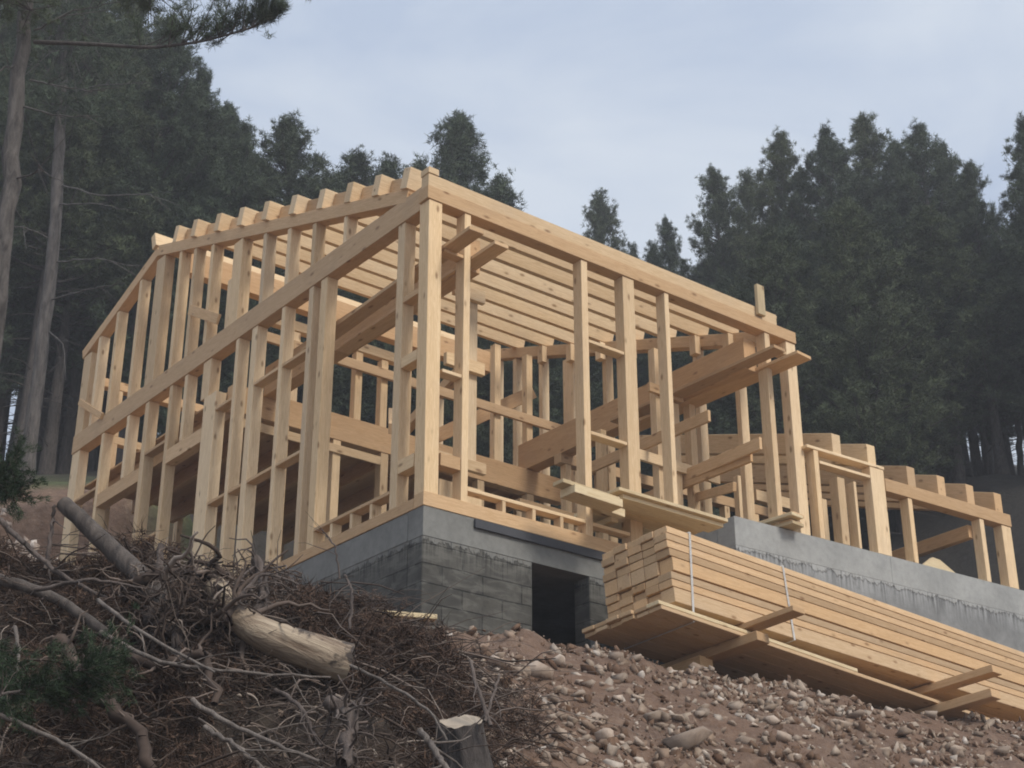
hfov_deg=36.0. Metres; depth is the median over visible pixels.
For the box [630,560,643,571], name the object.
squared timber
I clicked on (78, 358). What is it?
pine tree
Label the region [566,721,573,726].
rock
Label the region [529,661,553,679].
rock
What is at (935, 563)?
sawdust heap
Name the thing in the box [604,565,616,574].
squared timber
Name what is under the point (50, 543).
dead branch
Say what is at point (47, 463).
pine tree
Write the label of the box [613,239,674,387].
pine tree
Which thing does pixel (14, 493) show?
fir sprig
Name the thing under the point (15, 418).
pine tree
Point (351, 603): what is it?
dead branch
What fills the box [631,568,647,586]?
squared timber
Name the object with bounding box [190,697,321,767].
dead branch
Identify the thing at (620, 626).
flat plank
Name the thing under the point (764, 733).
rock
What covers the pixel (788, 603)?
packing strap
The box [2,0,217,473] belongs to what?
pine tree
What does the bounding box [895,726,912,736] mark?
rock
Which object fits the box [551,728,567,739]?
rock
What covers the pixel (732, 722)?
rock
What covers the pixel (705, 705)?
rock
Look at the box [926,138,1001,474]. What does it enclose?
pine tree
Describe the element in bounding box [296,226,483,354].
scaffold plank
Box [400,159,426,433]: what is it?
pine tree
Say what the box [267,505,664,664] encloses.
foundation
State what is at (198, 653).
gnarled root
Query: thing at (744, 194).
pine tree
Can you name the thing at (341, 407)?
pine tree
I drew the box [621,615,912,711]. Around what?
flat plank
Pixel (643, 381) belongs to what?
pine tree
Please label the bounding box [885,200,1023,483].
pine tree
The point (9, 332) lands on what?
pine tree
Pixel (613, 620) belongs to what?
flat plank
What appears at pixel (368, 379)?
pine tree
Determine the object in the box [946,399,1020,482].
pine tree
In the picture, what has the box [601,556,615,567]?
squared timber
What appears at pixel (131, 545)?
wall brush
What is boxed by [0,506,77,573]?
bank gravel
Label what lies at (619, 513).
sill timber
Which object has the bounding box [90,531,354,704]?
uprooted log
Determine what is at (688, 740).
rock
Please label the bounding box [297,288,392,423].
pine tree
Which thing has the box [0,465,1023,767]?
ground
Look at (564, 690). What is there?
rock
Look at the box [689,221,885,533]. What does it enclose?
pine tree
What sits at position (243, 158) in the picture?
pine tree
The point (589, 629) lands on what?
flat plank
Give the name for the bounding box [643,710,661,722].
rock
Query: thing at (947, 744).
rock
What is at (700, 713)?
rock
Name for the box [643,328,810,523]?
pine tree
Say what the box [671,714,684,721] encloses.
rock
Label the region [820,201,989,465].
pine tree
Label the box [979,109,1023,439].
pine tree
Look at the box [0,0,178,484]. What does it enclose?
pine tree
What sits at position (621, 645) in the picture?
flat plank
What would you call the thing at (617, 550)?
squared timber
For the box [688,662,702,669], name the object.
rock
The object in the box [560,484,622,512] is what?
sill timber
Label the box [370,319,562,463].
pine tree
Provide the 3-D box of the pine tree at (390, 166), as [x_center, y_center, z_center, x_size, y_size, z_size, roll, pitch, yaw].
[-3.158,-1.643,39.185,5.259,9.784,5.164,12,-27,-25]
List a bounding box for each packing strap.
[624,532,694,648]
[780,565,795,643]
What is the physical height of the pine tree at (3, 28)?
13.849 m
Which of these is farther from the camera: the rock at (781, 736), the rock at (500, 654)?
the rock at (781, 736)
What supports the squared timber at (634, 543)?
on the squared timber at (637, 549)
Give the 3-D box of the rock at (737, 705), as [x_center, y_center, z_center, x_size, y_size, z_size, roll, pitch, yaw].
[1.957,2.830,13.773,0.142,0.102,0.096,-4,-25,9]
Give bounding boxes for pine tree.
[0,0,78,462]
[0,0,171,469]
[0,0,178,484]
[0,0,310,359]
[0,1,72,261]
[0,47,53,397]
[0,66,97,454]
[0,75,171,474]
[0,316,70,460]
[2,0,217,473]
[3,343,71,474]
[5,389,20,461]
[17,86,178,470]
[47,8,252,465]
[55,53,121,473]
[67,138,278,437]
[71,320,170,378]
[87,447,96,471]
[110,151,274,438]
[137,422,143,442]
[138,63,235,435]
[185,116,302,390]
[215,98,262,301]
[233,108,380,414]
[267,170,392,413]
[296,144,417,360]
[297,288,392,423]
[332,294,415,435]
[359,295,488,425]
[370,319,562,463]
[372,150,453,334]
[386,107,528,442]
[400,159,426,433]
[443,338,562,514]
[476,344,594,536]
[487,171,595,397]
[532,340,652,543]
[554,188,651,362]
[556,341,616,410]
[594,371,650,485]
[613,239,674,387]
[614,240,651,337]
[636,331,748,503]
[637,214,688,369]
[642,274,831,516]
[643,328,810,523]
[652,163,750,366]
[687,262,718,286]
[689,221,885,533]
[715,126,832,288]
[729,165,768,264]
[742,221,904,538]
[754,117,897,278]
[781,194,967,549]
[819,241,1001,534]
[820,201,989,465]
[825,110,945,463]
[871,116,1011,476]
[875,136,939,474]
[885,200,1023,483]
[921,257,1023,474]
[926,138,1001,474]
[937,157,1023,474]
[939,246,1015,476]
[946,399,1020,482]
[967,247,1023,444]
[967,436,972,473]
[974,244,1023,463]
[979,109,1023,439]
[980,387,1021,474]
[983,148,1023,280]
[990,438,1016,468]
[996,255,1023,466]
[1015,403,1023,474]
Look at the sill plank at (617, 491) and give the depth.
16.93 m
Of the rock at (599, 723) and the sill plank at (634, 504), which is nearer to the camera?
the rock at (599, 723)
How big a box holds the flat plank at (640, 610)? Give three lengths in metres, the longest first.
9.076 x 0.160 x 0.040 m
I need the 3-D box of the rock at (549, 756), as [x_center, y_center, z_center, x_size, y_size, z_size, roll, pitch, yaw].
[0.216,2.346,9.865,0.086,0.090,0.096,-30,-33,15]
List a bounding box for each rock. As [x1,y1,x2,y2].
[487,652,504,659]
[487,655,523,673]
[522,666,530,677]
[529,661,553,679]
[542,751,552,763]
[547,694,559,703]
[551,654,564,667]
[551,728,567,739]
[551,752,562,759]
[555,711,567,719]
[561,687,567,695]
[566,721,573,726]
[570,689,585,695]
[577,728,586,734]
[581,679,595,688]
[590,712,609,720]
[594,728,613,741]
[595,720,602,725]
[605,686,614,690]
[609,652,623,660]
[611,672,627,682]
[612,695,622,700]
[629,654,641,661]
[631,694,643,699]
[633,737,644,746]
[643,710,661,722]
[654,723,668,728]
[660,710,669,721]
[662,726,712,750]
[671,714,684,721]
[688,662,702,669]
[695,710,705,717]
[697,708,709,716]
[698,703,709,708]
[700,692,706,697]
[712,749,726,756]
[727,720,736,725]
[728,701,743,709]
[735,736,755,743]
[762,731,768,738]
[763,715,780,724]
[764,704,777,710]
[776,730,791,741]
[782,747,791,754]
[785,716,794,722]
[788,691,797,698]
[792,735,801,740]
[793,755,800,759]
[802,697,814,706]
[828,719,852,728]
[829,693,840,701]
[846,709,864,716]
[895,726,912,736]
[912,758,923,764]
[921,738,933,742]
[924,710,937,719]
[945,742,953,750]
[949,744,966,752]
[952,749,964,757]
[972,731,984,736]
[993,746,1010,755]
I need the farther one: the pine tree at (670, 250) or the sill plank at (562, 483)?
the pine tree at (670, 250)
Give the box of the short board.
[353,609,436,621]
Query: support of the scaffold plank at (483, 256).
on the timber house frame at (275, 460)
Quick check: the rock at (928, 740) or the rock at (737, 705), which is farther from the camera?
the rock at (928, 740)
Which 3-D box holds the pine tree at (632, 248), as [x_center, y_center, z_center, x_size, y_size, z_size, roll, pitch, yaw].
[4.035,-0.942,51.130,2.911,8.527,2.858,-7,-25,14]
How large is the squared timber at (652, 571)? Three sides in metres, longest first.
8.677 x 0.172 x 0.141 m
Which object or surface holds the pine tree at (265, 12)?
on the ground
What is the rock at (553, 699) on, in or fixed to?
on the ground
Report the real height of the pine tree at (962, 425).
7.012 m
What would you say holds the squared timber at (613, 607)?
on the squared timber at (617, 612)
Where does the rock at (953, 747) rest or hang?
on the ground
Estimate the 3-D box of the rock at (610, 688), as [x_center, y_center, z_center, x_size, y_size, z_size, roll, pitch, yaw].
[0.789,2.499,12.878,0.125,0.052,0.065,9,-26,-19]
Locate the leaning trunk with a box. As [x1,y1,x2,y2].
[57,497,168,611]
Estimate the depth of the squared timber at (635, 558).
15.65 m
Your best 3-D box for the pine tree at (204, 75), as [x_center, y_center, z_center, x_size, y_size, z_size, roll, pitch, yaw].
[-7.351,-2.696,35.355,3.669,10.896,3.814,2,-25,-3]
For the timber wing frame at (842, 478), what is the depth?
20.87 m
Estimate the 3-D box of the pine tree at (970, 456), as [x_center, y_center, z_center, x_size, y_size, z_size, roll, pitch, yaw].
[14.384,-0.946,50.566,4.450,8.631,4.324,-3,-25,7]
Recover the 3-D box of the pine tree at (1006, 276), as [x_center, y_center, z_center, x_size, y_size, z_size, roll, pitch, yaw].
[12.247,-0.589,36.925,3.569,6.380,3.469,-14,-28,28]
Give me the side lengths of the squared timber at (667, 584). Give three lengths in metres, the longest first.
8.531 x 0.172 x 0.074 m
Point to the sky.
(633, 100)
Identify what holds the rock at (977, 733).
on the ground
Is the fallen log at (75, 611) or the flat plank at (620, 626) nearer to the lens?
the fallen log at (75, 611)
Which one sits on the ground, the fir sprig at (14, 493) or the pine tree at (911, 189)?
the pine tree at (911, 189)
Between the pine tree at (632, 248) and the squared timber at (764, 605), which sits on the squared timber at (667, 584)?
the squared timber at (764, 605)
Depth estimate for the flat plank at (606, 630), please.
15.77 m
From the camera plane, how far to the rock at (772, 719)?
13.54 m
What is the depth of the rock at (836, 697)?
15.90 m
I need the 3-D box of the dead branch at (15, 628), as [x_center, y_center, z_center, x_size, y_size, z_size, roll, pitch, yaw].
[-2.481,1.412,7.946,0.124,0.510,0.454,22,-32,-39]
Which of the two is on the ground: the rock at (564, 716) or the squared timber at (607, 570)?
the rock at (564, 716)
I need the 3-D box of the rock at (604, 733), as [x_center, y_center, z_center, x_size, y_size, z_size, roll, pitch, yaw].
[0.658,2.517,11.165,0.150,0.113,0.122,-24,-61,42]
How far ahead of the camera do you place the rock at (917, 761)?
14.08 m
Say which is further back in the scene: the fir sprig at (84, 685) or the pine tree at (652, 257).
the pine tree at (652, 257)
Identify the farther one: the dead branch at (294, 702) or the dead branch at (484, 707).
the dead branch at (484, 707)
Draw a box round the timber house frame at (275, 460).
[59,166,810,576]
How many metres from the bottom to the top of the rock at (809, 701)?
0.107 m
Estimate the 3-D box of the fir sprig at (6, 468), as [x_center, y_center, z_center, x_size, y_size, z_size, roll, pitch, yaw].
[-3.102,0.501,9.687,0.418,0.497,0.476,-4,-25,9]
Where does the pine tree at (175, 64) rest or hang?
on the ground
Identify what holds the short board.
on the ground
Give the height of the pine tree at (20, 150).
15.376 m
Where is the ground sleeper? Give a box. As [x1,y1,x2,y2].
[666,655,712,670]
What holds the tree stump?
on the ground
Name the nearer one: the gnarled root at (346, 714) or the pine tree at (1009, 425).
the gnarled root at (346, 714)
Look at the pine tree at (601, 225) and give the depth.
50.36 m
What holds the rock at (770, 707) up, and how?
on the ground
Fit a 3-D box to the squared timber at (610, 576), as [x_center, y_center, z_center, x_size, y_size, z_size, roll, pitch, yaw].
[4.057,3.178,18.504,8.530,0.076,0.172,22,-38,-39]
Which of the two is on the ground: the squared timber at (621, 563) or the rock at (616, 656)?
the rock at (616, 656)
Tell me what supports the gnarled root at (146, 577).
on the uprooted log at (321, 655)
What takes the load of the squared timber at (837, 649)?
on the stack bearer at (961, 680)
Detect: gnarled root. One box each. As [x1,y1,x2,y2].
[24,610,191,767]
[97,526,245,623]
[107,605,224,712]
[124,600,237,710]
[213,532,301,662]
[296,658,385,767]
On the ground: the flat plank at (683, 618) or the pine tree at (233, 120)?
the pine tree at (233, 120)
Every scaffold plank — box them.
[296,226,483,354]
[336,241,507,353]
[610,345,784,424]
[639,350,810,431]
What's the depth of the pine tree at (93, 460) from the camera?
33.29 m
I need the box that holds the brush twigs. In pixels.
[0,522,649,767]
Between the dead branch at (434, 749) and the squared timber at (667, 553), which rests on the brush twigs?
the dead branch at (434, 749)
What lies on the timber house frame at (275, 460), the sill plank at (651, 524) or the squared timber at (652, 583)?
the sill plank at (651, 524)
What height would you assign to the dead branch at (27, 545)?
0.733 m
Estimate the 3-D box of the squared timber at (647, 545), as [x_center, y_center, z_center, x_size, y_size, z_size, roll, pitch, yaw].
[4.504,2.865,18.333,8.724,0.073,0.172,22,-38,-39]
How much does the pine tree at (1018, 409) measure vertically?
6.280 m
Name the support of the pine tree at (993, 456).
on the ground
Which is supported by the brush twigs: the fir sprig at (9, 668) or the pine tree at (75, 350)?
the fir sprig at (9, 668)
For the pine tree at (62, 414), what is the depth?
41.16 m
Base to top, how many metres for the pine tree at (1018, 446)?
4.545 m
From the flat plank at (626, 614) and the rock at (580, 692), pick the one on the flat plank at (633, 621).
the flat plank at (626, 614)
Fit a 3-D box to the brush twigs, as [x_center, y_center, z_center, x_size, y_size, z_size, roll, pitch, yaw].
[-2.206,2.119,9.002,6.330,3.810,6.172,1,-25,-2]
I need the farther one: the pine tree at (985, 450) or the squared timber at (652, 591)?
the pine tree at (985, 450)
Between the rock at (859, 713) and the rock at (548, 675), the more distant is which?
the rock at (859, 713)
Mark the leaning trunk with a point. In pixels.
(109, 547)
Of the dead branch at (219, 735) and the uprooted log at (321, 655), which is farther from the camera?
the uprooted log at (321, 655)
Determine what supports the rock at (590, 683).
on the ground
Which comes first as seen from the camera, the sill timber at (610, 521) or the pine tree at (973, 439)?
the sill timber at (610, 521)
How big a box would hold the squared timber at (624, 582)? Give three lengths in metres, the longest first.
8.604 x 0.172 x 0.143 m
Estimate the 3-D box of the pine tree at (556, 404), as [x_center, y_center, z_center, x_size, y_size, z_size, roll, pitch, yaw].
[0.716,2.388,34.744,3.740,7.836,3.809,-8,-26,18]
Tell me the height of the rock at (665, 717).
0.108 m
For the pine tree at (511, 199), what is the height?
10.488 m
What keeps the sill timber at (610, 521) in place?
on the timber house frame at (275, 460)
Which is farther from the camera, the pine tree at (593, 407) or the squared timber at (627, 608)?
the pine tree at (593, 407)
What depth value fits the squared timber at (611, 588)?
15.77 m
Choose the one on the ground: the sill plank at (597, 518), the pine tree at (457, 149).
the pine tree at (457, 149)
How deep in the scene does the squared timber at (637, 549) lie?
15.69 m
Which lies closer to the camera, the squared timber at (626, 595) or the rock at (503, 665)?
the rock at (503, 665)
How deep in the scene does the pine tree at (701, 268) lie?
45.62 m
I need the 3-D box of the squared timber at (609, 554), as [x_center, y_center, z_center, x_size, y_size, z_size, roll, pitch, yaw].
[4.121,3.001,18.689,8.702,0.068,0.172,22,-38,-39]
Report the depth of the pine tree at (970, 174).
38.95 m
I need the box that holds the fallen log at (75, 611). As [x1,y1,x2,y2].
[0,573,113,634]
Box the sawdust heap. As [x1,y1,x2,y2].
[923,557,954,572]
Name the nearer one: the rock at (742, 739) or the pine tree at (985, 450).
the rock at (742, 739)
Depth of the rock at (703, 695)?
13.60 m
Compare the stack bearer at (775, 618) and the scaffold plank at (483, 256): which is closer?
the stack bearer at (775, 618)
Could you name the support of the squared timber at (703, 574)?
on the squared timber at (764, 605)
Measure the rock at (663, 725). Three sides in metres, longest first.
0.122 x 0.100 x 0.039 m
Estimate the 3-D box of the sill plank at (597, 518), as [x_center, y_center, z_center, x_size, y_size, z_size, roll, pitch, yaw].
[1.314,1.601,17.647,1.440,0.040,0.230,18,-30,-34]
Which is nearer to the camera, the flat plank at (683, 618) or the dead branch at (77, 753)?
the dead branch at (77, 753)
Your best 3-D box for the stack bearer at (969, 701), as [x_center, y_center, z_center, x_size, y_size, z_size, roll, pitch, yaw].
[4.668,3.762,17.878,1.851,0.096,0.200,-29,-37,36]
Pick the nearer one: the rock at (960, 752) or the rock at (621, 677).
the rock at (621, 677)
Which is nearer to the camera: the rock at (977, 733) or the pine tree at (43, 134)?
the rock at (977, 733)
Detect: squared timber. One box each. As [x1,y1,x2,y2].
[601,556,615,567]
[602,550,615,559]
[603,571,617,582]
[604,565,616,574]
[604,579,622,597]
[605,594,621,605]
[607,602,621,613]
[608,609,620,617]
[613,543,627,554]
[614,557,630,569]
[615,550,628,561]
[617,565,630,577]
[617,573,632,592]
[619,596,634,607]
[621,590,635,599]
[621,604,633,612]
[628,538,641,548]
[628,544,643,556]
[629,552,643,563]
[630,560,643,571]
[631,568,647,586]
[632,583,645,595]
[633,598,1010,722]
[635,592,648,601]
[640,531,653,543]
[642,540,653,550]
[643,547,655,558]
[643,554,659,566]
[644,562,660,580]
[645,585,660,597]
[646,578,659,588]
[649,593,1023,721]
[653,532,1023,662]
[654,526,1023,657]
[654,540,1023,668]
[656,548,1023,674]
[658,571,1023,692]
[659,557,1023,686]
[659,579,1023,698]
[661,587,1023,716]
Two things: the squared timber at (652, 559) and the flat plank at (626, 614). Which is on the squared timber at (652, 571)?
the squared timber at (652, 559)
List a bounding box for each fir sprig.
[0,425,42,501]
[0,450,49,522]
[0,630,131,734]
[0,636,66,740]
[44,600,145,717]
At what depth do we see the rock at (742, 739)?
12.68 m
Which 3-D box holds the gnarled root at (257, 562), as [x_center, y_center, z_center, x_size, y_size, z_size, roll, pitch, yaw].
[-1.547,1.254,9.196,0.608,0.863,0.430,-6,-25,14]
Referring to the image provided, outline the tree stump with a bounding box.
[434,714,493,767]
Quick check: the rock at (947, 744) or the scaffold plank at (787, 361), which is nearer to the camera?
the rock at (947, 744)
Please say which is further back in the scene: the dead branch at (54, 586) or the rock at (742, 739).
the rock at (742, 739)
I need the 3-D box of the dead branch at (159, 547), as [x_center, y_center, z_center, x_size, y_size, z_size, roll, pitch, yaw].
[-2.076,1.253,9.391,0.256,0.726,0.281,-4,-25,9]
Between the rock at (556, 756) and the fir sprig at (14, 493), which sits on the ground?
the rock at (556, 756)
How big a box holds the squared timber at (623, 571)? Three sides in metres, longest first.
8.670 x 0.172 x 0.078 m
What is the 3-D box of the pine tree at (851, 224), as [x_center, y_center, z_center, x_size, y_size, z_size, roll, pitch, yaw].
[7.452,-0.037,32.335,3.959,9.308,4.376,1,-25,-3]
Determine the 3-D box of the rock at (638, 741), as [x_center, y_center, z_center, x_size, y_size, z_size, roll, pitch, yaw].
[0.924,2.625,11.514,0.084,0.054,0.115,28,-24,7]
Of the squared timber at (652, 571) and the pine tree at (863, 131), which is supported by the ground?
the pine tree at (863, 131)
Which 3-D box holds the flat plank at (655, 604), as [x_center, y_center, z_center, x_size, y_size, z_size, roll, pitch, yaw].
[2.483,2.587,15.891,3.185,0.040,0.160,24,-39,-38]
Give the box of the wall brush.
[52,514,247,583]
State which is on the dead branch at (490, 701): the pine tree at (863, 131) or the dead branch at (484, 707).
the dead branch at (484, 707)
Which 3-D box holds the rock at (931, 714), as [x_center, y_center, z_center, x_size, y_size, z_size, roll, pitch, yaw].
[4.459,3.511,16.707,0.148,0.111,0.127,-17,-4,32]
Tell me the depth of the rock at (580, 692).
12.29 m
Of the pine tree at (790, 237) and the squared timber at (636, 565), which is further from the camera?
the pine tree at (790, 237)
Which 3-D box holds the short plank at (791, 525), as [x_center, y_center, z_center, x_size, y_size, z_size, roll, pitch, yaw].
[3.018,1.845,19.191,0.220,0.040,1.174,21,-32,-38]
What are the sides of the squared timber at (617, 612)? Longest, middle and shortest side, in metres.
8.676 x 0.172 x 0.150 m
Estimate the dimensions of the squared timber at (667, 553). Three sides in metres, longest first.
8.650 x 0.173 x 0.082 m
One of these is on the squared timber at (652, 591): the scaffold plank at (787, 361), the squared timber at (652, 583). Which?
the squared timber at (652, 583)
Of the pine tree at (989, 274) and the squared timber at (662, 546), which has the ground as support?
the pine tree at (989, 274)
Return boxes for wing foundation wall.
[694,516,1023,651]
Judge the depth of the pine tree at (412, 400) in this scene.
36.45 m
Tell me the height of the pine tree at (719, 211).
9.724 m
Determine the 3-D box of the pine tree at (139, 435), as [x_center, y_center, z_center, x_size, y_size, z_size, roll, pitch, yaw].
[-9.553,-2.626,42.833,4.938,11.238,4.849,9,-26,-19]
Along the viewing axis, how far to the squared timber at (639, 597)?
15.49 m
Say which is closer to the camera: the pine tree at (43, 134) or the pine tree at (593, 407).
the pine tree at (43, 134)
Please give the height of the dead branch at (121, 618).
0.609 m
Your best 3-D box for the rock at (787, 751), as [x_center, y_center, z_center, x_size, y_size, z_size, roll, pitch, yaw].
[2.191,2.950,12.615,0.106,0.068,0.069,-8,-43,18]
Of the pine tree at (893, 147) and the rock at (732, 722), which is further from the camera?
the pine tree at (893, 147)
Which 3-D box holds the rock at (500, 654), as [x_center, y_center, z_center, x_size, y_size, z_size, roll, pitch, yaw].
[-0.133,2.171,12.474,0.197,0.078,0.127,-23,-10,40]
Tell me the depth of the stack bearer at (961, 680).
17.68 m
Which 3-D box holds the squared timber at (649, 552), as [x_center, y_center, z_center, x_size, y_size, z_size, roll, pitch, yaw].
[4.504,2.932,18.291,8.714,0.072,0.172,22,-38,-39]
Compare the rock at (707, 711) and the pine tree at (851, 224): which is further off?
the pine tree at (851, 224)
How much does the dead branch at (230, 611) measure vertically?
0.570 m
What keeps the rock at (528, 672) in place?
on the ground
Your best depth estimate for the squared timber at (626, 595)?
15.64 m
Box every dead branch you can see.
[0,517,111,607]
[0,713,118,767]
[9,625,47,706]
[34,578,150,615]
[43,504,78,581]
[96,598,250,690]
[98,630,330,716]
[137,543,174,648]
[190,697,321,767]
[203,724,297,767]
[222,531,299,621]
[273,688,341,755]
[306,512,339,578]
[329,574,373,632]
[349,664,456,767]
[417,727,471,767]
[439,670,502,747]
[468,659,503,734]
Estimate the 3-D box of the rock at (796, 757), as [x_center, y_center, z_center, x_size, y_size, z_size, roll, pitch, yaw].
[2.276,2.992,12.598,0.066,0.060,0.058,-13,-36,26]
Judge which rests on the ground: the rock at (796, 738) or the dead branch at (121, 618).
the rock at (796, 738)
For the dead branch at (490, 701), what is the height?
0.467 m
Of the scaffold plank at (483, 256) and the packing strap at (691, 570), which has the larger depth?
the scaffold plank at (483, 256)
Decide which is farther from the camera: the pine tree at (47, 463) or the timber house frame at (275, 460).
the pine tree at (47, 463)
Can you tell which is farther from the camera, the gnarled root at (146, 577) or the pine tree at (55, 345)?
the pine tree at (55, 345)
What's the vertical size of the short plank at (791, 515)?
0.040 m
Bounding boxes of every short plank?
[760,512,802,524]
[770,518,800,525]
[775,520,803,530]
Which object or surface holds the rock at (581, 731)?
on the ground
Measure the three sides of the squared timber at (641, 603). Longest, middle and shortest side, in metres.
8.594 x 0.172 x 0.154 m
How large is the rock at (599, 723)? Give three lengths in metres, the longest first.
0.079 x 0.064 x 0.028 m
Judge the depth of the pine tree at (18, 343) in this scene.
33.85 m
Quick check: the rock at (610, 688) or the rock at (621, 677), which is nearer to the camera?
the rock at (610, 688)
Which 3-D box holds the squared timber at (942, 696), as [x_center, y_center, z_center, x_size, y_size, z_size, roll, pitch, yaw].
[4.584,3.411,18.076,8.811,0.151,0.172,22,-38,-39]
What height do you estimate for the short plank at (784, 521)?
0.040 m
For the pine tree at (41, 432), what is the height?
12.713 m
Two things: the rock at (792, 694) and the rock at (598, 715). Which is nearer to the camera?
the rock at (598, 715)
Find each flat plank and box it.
[582,625,594,633]
[585,631,738,679]
[595,620,609,628]
[595,625,772,682]
[606,615,620,624]
[610,621,882,709]
[619,610,635,618]
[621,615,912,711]
[634,606,649,614]
[636,610,959,721]
[646,600,857,671]
[649,605,1001,722]
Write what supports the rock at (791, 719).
on the ground
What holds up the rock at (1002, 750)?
on the ground
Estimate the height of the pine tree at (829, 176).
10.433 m
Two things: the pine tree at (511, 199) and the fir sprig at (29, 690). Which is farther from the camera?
the pine tree at (511, 199)
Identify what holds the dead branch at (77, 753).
on the brush twigs
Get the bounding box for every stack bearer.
[660,631,768,667]
[736,605,804,631]
[910,664,1001,696]
[913,688,1000,716]
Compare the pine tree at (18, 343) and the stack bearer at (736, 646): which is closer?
the stack bearer at (736, 646)
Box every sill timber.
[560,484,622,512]
[575,516,617,532]
[602,508,624,518]
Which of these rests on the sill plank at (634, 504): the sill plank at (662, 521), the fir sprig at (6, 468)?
the sill plank at (662, 521)
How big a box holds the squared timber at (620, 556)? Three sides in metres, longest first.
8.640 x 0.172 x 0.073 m
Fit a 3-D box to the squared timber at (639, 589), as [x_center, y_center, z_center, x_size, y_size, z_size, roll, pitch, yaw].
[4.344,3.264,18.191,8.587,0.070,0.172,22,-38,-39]
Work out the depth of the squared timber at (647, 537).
15.62 m
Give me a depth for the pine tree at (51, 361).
36.16 m
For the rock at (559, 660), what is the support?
on the ground
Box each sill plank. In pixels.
[553,478,619,497]
[574,513,654,534]
[593,509,696,534]
[606,487,727,523]
[617,494,722,532]
[622,508,702,532]
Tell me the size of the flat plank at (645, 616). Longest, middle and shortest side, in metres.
9.055 x 0.162 x 0.041 m
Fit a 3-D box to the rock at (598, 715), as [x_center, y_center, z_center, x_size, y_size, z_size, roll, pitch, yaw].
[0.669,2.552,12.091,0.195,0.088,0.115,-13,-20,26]
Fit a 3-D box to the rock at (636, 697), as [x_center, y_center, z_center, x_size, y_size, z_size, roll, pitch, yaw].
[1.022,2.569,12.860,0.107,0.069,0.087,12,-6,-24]
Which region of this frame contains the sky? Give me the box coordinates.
[0,0,1023,464]
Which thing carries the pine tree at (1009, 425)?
on the ground
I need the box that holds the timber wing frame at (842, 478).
[554,433,1018,588]
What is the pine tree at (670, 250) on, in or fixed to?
on the ground
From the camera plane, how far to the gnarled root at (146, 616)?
8.88 m
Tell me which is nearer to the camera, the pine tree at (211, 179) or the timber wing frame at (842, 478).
the timber wing frame at (842, 478)
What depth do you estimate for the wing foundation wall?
19.68 m
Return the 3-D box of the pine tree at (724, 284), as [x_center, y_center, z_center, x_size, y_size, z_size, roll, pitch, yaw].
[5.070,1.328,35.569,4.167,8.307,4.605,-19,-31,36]
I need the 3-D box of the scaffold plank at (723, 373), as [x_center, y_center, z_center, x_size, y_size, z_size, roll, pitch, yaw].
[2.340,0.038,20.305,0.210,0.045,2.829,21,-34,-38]
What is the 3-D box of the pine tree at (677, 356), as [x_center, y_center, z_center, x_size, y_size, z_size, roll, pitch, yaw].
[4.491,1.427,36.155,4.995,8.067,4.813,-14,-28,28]
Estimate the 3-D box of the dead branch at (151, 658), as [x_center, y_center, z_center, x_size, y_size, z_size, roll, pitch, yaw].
[-1.550,1.416,7.913,1.236,0.489,0.351,-2,-25,4]
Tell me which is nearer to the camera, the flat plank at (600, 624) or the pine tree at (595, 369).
the flat plank at (600, 624)
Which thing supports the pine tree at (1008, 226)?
on the ground
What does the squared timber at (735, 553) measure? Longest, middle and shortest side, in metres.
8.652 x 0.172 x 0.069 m
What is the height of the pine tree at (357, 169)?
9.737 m
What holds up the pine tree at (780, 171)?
on the ground
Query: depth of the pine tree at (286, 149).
36.74 m
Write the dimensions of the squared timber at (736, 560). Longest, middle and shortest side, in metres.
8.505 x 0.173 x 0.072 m
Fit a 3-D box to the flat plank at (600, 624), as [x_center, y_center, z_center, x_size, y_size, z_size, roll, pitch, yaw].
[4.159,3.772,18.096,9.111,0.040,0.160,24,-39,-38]
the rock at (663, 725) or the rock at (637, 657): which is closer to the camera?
the rock at (663, 725)
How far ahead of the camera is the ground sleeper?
15.80 m
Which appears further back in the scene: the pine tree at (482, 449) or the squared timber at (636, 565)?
the pine tree at (482, 449)
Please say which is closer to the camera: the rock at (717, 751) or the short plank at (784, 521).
the rock at (717, 751)
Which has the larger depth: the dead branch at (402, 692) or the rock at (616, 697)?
the rock at (616, 697)
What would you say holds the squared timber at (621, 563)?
on the squared timber at (623, 571)
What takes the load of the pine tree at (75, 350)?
on the ground
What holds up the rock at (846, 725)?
on the ground
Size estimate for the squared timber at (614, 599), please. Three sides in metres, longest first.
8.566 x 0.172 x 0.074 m

